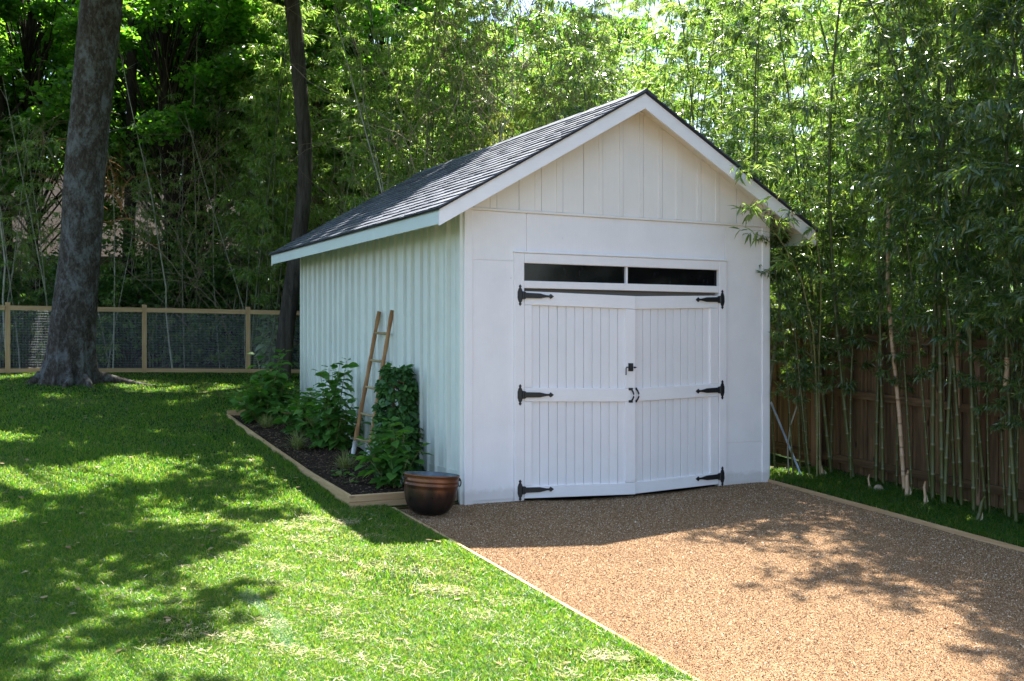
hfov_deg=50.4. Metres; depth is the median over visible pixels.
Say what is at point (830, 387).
bamboo
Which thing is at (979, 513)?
bamboo stump
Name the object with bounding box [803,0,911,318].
bamboo
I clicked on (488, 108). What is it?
bare sapling
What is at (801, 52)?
bamboo
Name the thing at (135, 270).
shrub
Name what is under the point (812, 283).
shrub
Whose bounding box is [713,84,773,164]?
bamboo
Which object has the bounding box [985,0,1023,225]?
bamboo
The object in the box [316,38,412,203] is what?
bamboo
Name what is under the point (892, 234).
bamboo
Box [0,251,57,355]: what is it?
shrub
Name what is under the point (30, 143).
bamboo
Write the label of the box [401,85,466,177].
bamboo
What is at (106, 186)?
maple tree
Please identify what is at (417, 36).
bamboo
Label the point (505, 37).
bamboo
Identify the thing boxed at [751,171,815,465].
bamboo
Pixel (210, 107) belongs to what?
bamboo
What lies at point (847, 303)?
shrub
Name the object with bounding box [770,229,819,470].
bamboo
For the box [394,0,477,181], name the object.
bamboo
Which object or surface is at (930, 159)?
bamboo
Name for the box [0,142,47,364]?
bamboo
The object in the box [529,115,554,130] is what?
bamboo
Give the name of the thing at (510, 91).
bare sapling
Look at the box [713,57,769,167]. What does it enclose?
bamboo
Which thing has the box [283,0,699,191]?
tree
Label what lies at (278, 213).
vine tangle
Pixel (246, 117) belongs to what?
bamboo
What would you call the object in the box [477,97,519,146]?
bamboo
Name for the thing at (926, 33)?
bamboo
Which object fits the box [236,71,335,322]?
bamboo
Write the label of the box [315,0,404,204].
bamboo
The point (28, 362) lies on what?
shrub
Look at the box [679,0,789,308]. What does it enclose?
bamboo
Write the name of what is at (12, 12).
maple tree
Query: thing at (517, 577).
edging board
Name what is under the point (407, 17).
bamboo
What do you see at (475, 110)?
bamboo
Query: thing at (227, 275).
bamboo
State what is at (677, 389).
door
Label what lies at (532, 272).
transom window
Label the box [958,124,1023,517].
bamboo
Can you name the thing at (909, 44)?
bamboo
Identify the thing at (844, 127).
bamboo
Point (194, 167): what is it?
bare sapling
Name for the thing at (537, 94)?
bamboo
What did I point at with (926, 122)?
bamboo
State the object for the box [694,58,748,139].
bamboo
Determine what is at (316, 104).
old tree
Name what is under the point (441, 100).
bamboo
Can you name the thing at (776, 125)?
bamboo
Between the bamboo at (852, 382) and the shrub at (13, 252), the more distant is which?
the shrub at (13, 252)
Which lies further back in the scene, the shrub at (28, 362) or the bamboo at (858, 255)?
the shrub at (28, 362)
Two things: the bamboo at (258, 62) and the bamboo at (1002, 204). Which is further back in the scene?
the bamboo at (258, 62)
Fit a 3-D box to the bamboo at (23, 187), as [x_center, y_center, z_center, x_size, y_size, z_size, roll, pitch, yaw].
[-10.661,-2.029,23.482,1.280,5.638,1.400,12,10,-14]
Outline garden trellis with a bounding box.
[385,379,411,462]
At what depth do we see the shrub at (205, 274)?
27.22 m
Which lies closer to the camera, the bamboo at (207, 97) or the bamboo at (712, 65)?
the bamboo at (712, 65)
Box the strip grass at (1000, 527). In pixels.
[769,465,1023,546]
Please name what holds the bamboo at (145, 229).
on the ground at (139, 363)
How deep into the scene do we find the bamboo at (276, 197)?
23.37 m
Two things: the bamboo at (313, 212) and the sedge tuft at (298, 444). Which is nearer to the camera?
the sedge tuft at (298, 444)
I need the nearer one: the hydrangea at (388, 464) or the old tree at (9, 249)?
the hydrangea at (388, 464)
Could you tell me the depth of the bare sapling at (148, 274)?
25.69 m
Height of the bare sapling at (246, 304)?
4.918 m
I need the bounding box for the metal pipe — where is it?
[770,402,801,474]
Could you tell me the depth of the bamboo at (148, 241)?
27.52 m
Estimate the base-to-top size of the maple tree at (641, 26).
11.011 m
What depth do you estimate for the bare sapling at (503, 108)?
17.83 m
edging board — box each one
[392,507,699,680]
[768,479,1023,551]
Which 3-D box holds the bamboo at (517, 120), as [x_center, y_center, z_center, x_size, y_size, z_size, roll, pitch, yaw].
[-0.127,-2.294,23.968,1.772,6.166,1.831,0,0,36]
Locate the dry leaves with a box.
[0,395,1014,673]
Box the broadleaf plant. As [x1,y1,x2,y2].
[253,292,279,368]
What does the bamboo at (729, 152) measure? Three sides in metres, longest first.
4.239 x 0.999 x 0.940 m
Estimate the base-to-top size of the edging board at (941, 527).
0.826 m
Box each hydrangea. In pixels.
[225,349,300,423]
[267,387,327,435]
[292,358,370,450]
[348,416,433,488]
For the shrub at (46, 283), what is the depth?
25.78 m
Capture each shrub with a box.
[0,226,110,305]
[0,228,31,294]
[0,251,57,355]
[0,252,51,335]
[0,294,47,366]
[0,313,40,366]
[0,316,46,365]
[23,272,118,364]
[36,234,197,366]
[46,255,192,364]
[46,263,154,364]
[52,233,192,364]
[96,228,236,367]
[111,239,236,363]
[133,234,244,363]
[137,261,241,365]
[142,212,311,364]
[158,252,299,368]
[250,315,299,368]
[770,192,922,323]
[773,214,1002,326]
[801,240,975,325]
[805,273,951,322]
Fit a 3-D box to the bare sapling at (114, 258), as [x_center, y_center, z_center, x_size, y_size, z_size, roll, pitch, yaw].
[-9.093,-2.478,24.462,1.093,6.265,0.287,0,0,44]
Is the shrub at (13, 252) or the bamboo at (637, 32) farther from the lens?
the shrub at (13, 252)
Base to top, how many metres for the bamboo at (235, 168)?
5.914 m
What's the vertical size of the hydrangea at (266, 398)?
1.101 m
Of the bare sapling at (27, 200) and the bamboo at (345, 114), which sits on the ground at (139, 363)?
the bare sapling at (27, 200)
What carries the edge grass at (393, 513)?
on the lawn at (780, 462)
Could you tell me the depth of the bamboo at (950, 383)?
11.33 m
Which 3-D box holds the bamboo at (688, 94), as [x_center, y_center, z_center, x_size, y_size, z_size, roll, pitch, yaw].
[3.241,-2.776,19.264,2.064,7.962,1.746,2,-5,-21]
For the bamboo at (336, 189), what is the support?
on the ground at (139, 363)
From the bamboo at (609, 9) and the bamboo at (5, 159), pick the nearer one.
the bamboo at (609, 9)
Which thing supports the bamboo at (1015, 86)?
on the lawn at (780, 462)
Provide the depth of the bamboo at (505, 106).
24.86 m
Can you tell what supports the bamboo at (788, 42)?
on the lawn at (780, 462)
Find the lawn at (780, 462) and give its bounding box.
[0,372,1023,680]
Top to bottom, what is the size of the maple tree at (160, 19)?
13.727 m
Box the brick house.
[1,176,365,295]
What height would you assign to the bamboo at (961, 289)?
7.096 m
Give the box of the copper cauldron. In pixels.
[400,471,461,515]
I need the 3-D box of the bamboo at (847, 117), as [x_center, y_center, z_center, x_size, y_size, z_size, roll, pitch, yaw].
[4.924,-2.434,13.384,2.125,8.195,1.797,-3,1,-2]
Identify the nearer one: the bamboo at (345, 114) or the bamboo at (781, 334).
the bamboo at (781, 334)
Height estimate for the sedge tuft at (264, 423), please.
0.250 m
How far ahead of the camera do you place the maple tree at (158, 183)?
35.64 m
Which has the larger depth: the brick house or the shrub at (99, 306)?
the brick house
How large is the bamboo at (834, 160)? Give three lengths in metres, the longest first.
5.920 x 1.951 x 1.937 m
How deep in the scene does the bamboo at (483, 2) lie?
21.88 m
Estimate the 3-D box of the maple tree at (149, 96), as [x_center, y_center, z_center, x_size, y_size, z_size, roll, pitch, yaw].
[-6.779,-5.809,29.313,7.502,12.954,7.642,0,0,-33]
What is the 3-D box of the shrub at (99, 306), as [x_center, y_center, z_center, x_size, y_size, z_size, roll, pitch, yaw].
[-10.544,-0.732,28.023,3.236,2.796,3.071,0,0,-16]
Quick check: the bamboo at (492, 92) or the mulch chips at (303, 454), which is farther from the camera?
the bamboo at (492, 92)
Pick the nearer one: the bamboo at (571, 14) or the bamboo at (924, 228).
the bamboo at (924, 228)
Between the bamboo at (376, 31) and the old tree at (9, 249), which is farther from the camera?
the old tree at (9, 249)
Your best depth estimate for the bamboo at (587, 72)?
21.00 m
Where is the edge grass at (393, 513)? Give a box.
[222,414,693,680]
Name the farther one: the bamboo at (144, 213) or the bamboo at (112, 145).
the bamboo at (144, 213)
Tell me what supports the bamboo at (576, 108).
on the lawn at (780, 462)
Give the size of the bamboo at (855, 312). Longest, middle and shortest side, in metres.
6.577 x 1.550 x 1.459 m
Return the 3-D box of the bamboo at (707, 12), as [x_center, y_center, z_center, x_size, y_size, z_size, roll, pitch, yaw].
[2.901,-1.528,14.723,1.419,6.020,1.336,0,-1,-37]
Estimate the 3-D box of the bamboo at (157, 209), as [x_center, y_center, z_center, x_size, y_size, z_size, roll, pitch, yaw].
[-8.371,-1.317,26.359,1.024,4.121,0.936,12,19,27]
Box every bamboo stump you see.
[905,470,911,494]
[923,481,927,503]
[975,496,985,520]
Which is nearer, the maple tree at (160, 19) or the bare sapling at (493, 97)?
the bare sapling at (493, 97)
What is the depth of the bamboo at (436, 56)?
20.73 m
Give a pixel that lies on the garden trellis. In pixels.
(394, 392)
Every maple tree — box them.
[0,0,58,217]
[0,0,72,194]
[0,0,188,363]
[3,0,65,108]
[18,0,333,365]
[23,40,137,231]
[51,0,295,271]
[108,5,254,237]
[115,0,410,227]
[217,3,424,223]
[237,0,521,208]
[277,0,497,213]
[403,34,543,124]
[425,9,608,150]
[511,5,687,121]
[666,0,867,211]
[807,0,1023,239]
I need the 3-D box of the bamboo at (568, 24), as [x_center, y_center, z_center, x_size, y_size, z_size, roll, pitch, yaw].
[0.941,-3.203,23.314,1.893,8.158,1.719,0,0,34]
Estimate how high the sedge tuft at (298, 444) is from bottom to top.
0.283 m
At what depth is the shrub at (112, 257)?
26.89 m
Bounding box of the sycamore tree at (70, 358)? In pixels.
[25,0,155,387]
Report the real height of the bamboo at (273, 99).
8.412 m
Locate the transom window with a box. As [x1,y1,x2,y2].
[524,263,716,285]
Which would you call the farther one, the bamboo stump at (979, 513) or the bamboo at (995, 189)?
the bamboo at (995, 189)
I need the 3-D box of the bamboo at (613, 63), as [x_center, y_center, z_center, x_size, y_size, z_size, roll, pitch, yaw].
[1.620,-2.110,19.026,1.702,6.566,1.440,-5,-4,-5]
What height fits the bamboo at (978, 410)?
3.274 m
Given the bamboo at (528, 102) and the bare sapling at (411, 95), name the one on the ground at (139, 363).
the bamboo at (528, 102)
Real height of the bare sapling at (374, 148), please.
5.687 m
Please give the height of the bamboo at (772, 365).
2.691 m
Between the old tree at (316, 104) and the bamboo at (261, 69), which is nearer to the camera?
the bamboo at (261, 69)
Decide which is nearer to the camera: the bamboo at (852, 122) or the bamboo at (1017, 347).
the bamboo at (1017, 347)
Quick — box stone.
[874,484,882,489]
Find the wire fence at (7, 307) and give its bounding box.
[0,302,299,373]
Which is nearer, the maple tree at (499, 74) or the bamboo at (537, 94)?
the bamboo at (537, 94)
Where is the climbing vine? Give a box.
[368,362,425,475]
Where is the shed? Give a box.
[268,88,819,504]
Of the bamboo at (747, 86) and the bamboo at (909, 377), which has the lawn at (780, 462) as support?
the bamboo at (909, 377)
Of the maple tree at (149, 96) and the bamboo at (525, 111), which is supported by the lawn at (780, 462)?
the bamboo at (525, 111)
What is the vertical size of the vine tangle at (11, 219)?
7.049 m
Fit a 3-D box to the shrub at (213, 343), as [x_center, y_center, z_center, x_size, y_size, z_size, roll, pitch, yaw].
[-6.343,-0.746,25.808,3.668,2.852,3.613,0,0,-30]
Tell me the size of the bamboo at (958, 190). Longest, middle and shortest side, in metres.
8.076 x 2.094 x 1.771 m
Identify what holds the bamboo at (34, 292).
on the ground at (139, 363)
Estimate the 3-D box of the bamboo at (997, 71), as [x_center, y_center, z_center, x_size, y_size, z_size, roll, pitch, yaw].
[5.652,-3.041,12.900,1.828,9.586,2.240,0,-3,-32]
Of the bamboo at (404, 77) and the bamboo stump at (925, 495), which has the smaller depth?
the bamboo stump at (925, 495)
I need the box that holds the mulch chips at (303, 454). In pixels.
[234,415,403,494]
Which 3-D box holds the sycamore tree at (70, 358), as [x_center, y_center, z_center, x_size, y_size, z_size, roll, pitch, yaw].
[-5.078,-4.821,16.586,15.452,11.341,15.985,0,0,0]
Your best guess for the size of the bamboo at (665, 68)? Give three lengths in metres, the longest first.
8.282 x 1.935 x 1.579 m
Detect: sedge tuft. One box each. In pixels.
[250,413,279,427]
[277,428,310,449]
[318,447,361,468]
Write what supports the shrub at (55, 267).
on the ground at (139, 363)
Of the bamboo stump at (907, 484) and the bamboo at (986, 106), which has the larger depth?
the bamboo stump at (907, 484)
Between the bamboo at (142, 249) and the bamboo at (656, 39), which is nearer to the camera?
the bamboo at (656, 39)
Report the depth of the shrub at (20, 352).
24.77 m
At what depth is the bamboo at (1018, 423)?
10.49 m
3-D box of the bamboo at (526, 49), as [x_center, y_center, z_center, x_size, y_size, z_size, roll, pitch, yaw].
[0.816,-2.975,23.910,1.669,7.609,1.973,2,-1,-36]
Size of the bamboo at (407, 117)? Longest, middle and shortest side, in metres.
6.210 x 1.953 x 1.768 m
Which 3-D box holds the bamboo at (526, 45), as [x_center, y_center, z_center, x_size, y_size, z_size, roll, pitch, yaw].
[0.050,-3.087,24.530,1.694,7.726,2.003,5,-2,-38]
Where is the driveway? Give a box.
[400,482,1023,680]
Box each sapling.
[0,155,20,367]
[0,199,5,347]
[1,76,49,322]
[36,154,47,367]
[107,152,114,367]
[113,48,172,367]
[139,150,163,366]
[180,111,259,367]
[186,32,205,366]
[227,156,265,367]
[240,155,263,368]
[331,7,381,196]
[359,78,413,198]
[375,0,391,188]
[376,51,408,177]
[392,10,435,177]
[482,80,502,132]
[486,52,518,142]
[489,60,501,140]
[494,76,512,143]
[524,1,563,120]
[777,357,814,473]
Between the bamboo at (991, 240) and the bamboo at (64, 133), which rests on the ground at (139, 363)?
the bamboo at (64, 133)
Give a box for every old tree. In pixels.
[0,38,53,364]
[116,0,195,365]
[201,29,332,308]
[255,0,351,231]
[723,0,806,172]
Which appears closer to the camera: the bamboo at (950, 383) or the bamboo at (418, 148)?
the bamboo at (950, 383)
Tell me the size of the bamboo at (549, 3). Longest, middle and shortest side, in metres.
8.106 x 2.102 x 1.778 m
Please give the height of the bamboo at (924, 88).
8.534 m
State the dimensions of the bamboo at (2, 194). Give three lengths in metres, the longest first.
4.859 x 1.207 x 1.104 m
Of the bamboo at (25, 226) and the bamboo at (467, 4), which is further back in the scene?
the bamboo at (25, 226)
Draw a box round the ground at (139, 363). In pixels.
[0,358,782,508]
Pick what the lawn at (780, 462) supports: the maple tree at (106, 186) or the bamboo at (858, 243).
the bamboo at (858, 243)
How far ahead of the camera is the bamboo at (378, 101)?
20.74 m
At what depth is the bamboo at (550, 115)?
19.00 m
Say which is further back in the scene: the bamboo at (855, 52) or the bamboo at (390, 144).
the bamboo at (390, 144)
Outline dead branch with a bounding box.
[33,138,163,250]
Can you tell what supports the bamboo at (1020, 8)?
on the lawn at (780, 462)
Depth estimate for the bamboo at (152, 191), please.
25.32 m
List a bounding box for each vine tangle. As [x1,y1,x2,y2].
[0,51,190,352]
[0,149,59,304]
[97,58,335,363]
[185,80,354,353]
[219,62,421,367]
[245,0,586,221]
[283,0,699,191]
[470,0,672,119]
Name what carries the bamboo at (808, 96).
on the ground at (139, 363)
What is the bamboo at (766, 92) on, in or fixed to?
on the ground at (139, 363)
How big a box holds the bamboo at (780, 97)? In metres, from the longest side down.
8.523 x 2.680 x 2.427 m
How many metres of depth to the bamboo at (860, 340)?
12.36 m
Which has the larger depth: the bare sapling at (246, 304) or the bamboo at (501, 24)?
the bare sapling at (246, 304)
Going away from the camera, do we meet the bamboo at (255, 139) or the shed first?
the shed
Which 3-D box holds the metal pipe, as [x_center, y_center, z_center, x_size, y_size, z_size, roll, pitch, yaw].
[3.250,1.181,12.870,0.026,0.894,0.507,0,0,-35]
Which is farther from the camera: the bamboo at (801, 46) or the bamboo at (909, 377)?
the bamboo at (801, 46)
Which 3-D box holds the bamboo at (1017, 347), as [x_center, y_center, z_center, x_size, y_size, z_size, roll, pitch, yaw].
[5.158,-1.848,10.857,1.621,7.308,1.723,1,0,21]
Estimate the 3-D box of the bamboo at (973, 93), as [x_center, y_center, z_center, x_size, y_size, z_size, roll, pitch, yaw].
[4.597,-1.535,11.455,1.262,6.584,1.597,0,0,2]
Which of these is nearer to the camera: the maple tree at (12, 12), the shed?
the shed
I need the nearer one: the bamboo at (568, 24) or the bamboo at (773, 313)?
the bamboo at (773, 313)
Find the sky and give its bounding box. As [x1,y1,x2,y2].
[17,0,1021,300]
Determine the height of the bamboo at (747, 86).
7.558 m
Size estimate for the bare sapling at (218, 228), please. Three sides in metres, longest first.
5.810 x 1.094 x 0.937 m
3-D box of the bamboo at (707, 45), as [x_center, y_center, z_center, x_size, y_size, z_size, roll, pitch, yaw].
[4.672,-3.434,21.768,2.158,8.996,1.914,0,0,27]
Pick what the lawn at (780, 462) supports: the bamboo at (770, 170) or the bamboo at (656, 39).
the bamboo at (770, 170)
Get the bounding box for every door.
[518,285,636,500]
[635,290,724,493]
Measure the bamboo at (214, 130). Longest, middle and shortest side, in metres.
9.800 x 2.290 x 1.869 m
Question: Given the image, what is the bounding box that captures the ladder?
[351,310,393,454]
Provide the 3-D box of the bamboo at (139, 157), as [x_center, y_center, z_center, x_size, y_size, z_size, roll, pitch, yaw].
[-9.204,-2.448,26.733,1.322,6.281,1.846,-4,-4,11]
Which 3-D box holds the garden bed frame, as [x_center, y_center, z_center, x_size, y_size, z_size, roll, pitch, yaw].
[-2.407,1.326,13.246,1.125,0.625,6.020,0,0,-27]
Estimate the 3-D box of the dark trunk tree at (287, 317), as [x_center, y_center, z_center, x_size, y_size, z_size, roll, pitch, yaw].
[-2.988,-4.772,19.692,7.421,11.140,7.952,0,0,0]
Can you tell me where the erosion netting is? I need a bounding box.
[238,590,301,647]
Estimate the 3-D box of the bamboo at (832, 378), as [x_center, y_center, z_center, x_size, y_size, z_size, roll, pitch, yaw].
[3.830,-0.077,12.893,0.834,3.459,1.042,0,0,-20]
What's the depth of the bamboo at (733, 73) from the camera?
13.04 m
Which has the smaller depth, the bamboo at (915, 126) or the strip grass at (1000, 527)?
the strip grass at (1000, 527)
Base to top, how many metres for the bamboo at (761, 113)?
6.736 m
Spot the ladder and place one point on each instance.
(366, 381)
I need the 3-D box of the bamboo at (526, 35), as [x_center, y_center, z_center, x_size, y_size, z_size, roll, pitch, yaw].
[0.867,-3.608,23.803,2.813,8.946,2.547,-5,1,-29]
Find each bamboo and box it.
[0,116,48,358]
[0,121,66,360]
[0,127,34,342]
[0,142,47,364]
[0,168,44,344]
[0,175,19,366]
[0,210,26,363]
[2,111,60,362]
[12,204,54,362]
[13,178,50,357]
[22,128,100,364]
[22,132,123,367]
[46,140,119,337]
[96,149,161,367]
[98,187,115,353]
[106,131,186,365]
[108,121,158,365]
[113,156,172,364]
[128,194,157,365]
[133,89,197,366]
[135,182,156,364]
[137,214,158,259]
[140,103,206,366]
[147,174,187,366]
[147,205,180,328]
[154,157,203,367]
[156,222,191,346]
[179,231,205,365]
[187,0,253,362]
[190,76,254,337]
[191,111,243,367]
[202,91,270,367]
[203,17,291,367]
[203,29,317,318]
[209,205,241,362]
[211,96,284,366]
[212,43,290,368]
[214,4,329,368]
[216,40,314,364]
[216,227,240,307]
[220,0,322,367]
[222,116,281,300]
[230,2,322,359]
[230,70,295,336]
[231,150,281,362]
[234,0,337,368]
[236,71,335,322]
[240,48,334,304]
[249,0,321,265]
[276,110,319,365]
[276,136,328,361]
[279,0,357,360]
[293,106,339,358]
[314,93,365,218]
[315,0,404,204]
[315,68,379,211]
[315,147,345,221]
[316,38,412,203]
[318,0,424,211]
[321,158,362,224]
[324,152,344,223]
[333,50,402,208]
[333,170,356,215]
[334,0,429,176]
[347,11,458,208]
[356,73,435,186]
[367,81,405,195]
[373,0,492,184]
[374,3,453,187]
[380,0,485,189]
[385,97,449,184]
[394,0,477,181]
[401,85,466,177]
[413,16,487,159]
[416,0,506,166]
[420,0,491,160]
[427,0,517,164]
[429,0,539,161]
[435,1,515,161]
[435,1,518,150]
[437,0,516,151]
[441,33,498,152]
[445,0,525,153]
[457,49,534,147]
[475,1,538,147]
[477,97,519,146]
[479,82,515,145]
[479,132,502,149]
[490,103,530,134]
[492,33,549,139]
[494,0,578,133]
[498,65,557,138]
[502,47,568,140]
[505,59,558,125]
[511,81,559,135]
[515,97,545,128]
[518,35,568,127]
[519,5,622,118]
[521,0,588,123]
[526,0,620,110]
[529,69,579,122]
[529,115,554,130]
[536,1,607,123]
[545,103,566,121]
[552,29,622,118]
[559,0,637,108]
[564,39,638,104]
[565,0,646,112]
[567,8,624,116]
[569,37,631,105]
[574,2,656,95]
[585,63,618,102]
[600,0,668,104]
[616,0,696,114]
[619,65,658,94]
[623,0,703,107]
[625,0,701,123]
[630,0,756,149]
[650,0,741,141]
[652,58,708,129]
[656,3,729,141]
[659,0,744,147]
[661,0,758,157]
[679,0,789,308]
[679,6,772,248]
[692,0,820,280]
[693,0,807,301]
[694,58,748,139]
[701,5,790,172]
[702,0,811,289]
[704,0,806,311]
[710,1,827,184]
[712,5,803,323]
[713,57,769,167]
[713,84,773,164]
[720,0,866,321]
[720,0,869,472]
[722,33,818,252]
[724,133,798,469]
[728,195,831,477]
[729,153,831,475]
[733,55,786,172]
[743,0,823,218]
[743,0,910,477]
[748,0,849,323]
[749,155,816,476]
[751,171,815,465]
[758,0,875,323]
[760,0,930,324]
[770,93,847,469]
[770,204,834,478]
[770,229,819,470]
[770,248,782,388]
[771,185,846,474]
[783,45,910,324]
[788,55,873,452]
[788,193,875,473]
[791,89,884,469]
[795,43,918,328]
[798,13,871,238]
[802,0,914,324]
[802,0,949,483]
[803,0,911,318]
[804,17,873,266]
[807,9,885,321]
[817,0,986,505]
[818,138,900,478]
[819,0,949,471]
[821,5,976,322]
[825,0,974,482]
[827,13,969,303]
[828,0,959,312]
[840,0,1022,511]
[842,6,975,323]
[848,0,1023,500]
[851,117,945,490]
[852,51,959,492]
[857,112,969,485]
[860,0,1002,314]
[862,12,959,294]
[864,0,1015,502]
[867,85,1003,495]
[871,3,981,320]
[874,0,1020,511]
[876,0,1001,502]
[885,112,905,488]
[891,16,990,316]
[893,1,1022,502]
[899,41,986,324]
[906,12,1023,311]
[914,0,1023,521]
[921,77,1021,323]
[924,5,1022,326]
[926,0,1023,376]
[931,0,1023,325]
[932,0,1023,325]
[935,0,1023,517]
[935,1,1022,325]
[937,211,1023,434]
[941,35,1022,321]
[944,0,1023,315]
[946,1,1023,518]
[955,331,959,407]
[956,198,1023,513]
[956,207,1023,403]
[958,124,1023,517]
[959,28,1022,321]
[966,0,1023,296]
[968,79,1023,401]
[970,34,1023,320]
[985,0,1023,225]
[989,190,1023,503]
[990,0,1023,176]
[1003,357,1009,386]
[1007,0,1023,89]
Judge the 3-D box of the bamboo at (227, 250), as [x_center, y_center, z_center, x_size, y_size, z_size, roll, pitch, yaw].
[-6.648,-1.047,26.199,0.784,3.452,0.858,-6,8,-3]
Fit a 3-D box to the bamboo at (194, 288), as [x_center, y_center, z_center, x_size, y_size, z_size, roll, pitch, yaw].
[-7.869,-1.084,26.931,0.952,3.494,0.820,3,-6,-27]
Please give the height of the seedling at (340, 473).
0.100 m
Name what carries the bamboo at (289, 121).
on the ground at (139, 363)
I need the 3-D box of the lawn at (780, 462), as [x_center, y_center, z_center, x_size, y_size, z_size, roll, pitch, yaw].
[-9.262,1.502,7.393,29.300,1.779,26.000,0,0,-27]
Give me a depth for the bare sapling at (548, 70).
18.80 m
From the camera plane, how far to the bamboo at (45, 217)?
26.60 m
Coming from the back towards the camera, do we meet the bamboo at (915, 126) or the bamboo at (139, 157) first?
the bamboo at (139, 157)
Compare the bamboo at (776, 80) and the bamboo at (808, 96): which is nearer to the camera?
the bamboo at (776, 80)
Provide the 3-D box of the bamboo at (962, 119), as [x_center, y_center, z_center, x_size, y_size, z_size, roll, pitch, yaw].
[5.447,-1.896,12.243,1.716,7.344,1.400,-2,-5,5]
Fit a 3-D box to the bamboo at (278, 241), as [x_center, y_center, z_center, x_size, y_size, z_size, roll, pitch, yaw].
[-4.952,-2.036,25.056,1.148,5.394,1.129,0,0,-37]
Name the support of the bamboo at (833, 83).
on the ground at (139, 363)
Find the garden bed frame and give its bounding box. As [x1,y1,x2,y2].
[227,410,456,508]
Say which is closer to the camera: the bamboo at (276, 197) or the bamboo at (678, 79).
the bamboo at (678, 79)
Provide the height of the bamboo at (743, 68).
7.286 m
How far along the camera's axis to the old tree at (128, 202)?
26.69 m
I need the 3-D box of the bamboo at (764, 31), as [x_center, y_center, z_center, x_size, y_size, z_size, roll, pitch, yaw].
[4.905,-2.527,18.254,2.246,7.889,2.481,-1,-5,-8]
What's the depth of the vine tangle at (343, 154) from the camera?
23.89 m
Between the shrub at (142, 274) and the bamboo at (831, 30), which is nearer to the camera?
the bamboo at (831, 30)
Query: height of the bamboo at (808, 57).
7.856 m
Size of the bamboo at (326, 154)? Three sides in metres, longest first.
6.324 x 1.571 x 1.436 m
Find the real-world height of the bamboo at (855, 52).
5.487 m
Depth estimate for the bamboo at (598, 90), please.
21.83 m
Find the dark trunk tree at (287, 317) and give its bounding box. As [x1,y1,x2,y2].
[273,0,312,378]
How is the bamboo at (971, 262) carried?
on the lawn at (780, 462)
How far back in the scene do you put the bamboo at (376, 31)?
21.45 m
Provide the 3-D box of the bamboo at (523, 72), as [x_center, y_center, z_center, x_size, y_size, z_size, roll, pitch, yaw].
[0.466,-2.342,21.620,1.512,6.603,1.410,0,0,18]
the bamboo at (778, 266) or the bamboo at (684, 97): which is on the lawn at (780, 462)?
the bamboo at (778, 266)
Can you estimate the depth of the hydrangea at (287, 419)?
14.12 m
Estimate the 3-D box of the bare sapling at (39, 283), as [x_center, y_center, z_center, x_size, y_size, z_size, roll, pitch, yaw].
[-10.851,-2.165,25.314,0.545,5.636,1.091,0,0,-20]
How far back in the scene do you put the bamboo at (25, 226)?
25.85 m
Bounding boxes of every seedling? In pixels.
[331,469,349,475]
[344,473,358,482]
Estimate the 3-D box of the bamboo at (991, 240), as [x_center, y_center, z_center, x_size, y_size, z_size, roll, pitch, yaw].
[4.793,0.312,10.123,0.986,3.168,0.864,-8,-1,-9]
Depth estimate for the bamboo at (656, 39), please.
17.66 m
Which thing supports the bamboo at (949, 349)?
on the lawn at (780, 462)
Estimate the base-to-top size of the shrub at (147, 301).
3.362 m
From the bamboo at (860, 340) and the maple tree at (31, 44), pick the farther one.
the maple tree at (31, 44)
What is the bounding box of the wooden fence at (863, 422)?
[770,323,1023,512]
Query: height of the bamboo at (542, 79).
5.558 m
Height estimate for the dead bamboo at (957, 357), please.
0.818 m
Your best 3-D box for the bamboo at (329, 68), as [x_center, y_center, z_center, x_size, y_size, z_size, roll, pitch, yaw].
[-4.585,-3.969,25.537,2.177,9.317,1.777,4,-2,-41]
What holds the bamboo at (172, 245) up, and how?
on the ground at (139, 363)
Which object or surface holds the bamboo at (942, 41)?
on the ground at (139, 363)
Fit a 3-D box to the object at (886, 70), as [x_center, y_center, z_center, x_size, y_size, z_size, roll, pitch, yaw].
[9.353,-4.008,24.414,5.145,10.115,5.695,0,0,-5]
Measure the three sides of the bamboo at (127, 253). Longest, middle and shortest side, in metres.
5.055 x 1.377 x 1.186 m
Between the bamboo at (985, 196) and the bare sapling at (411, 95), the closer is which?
the bamboo at (985, 196)
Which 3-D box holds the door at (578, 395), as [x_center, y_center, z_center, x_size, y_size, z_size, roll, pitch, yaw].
[0.680,0.532,11.262,1.377,2.196,0.100,0,0,-23]

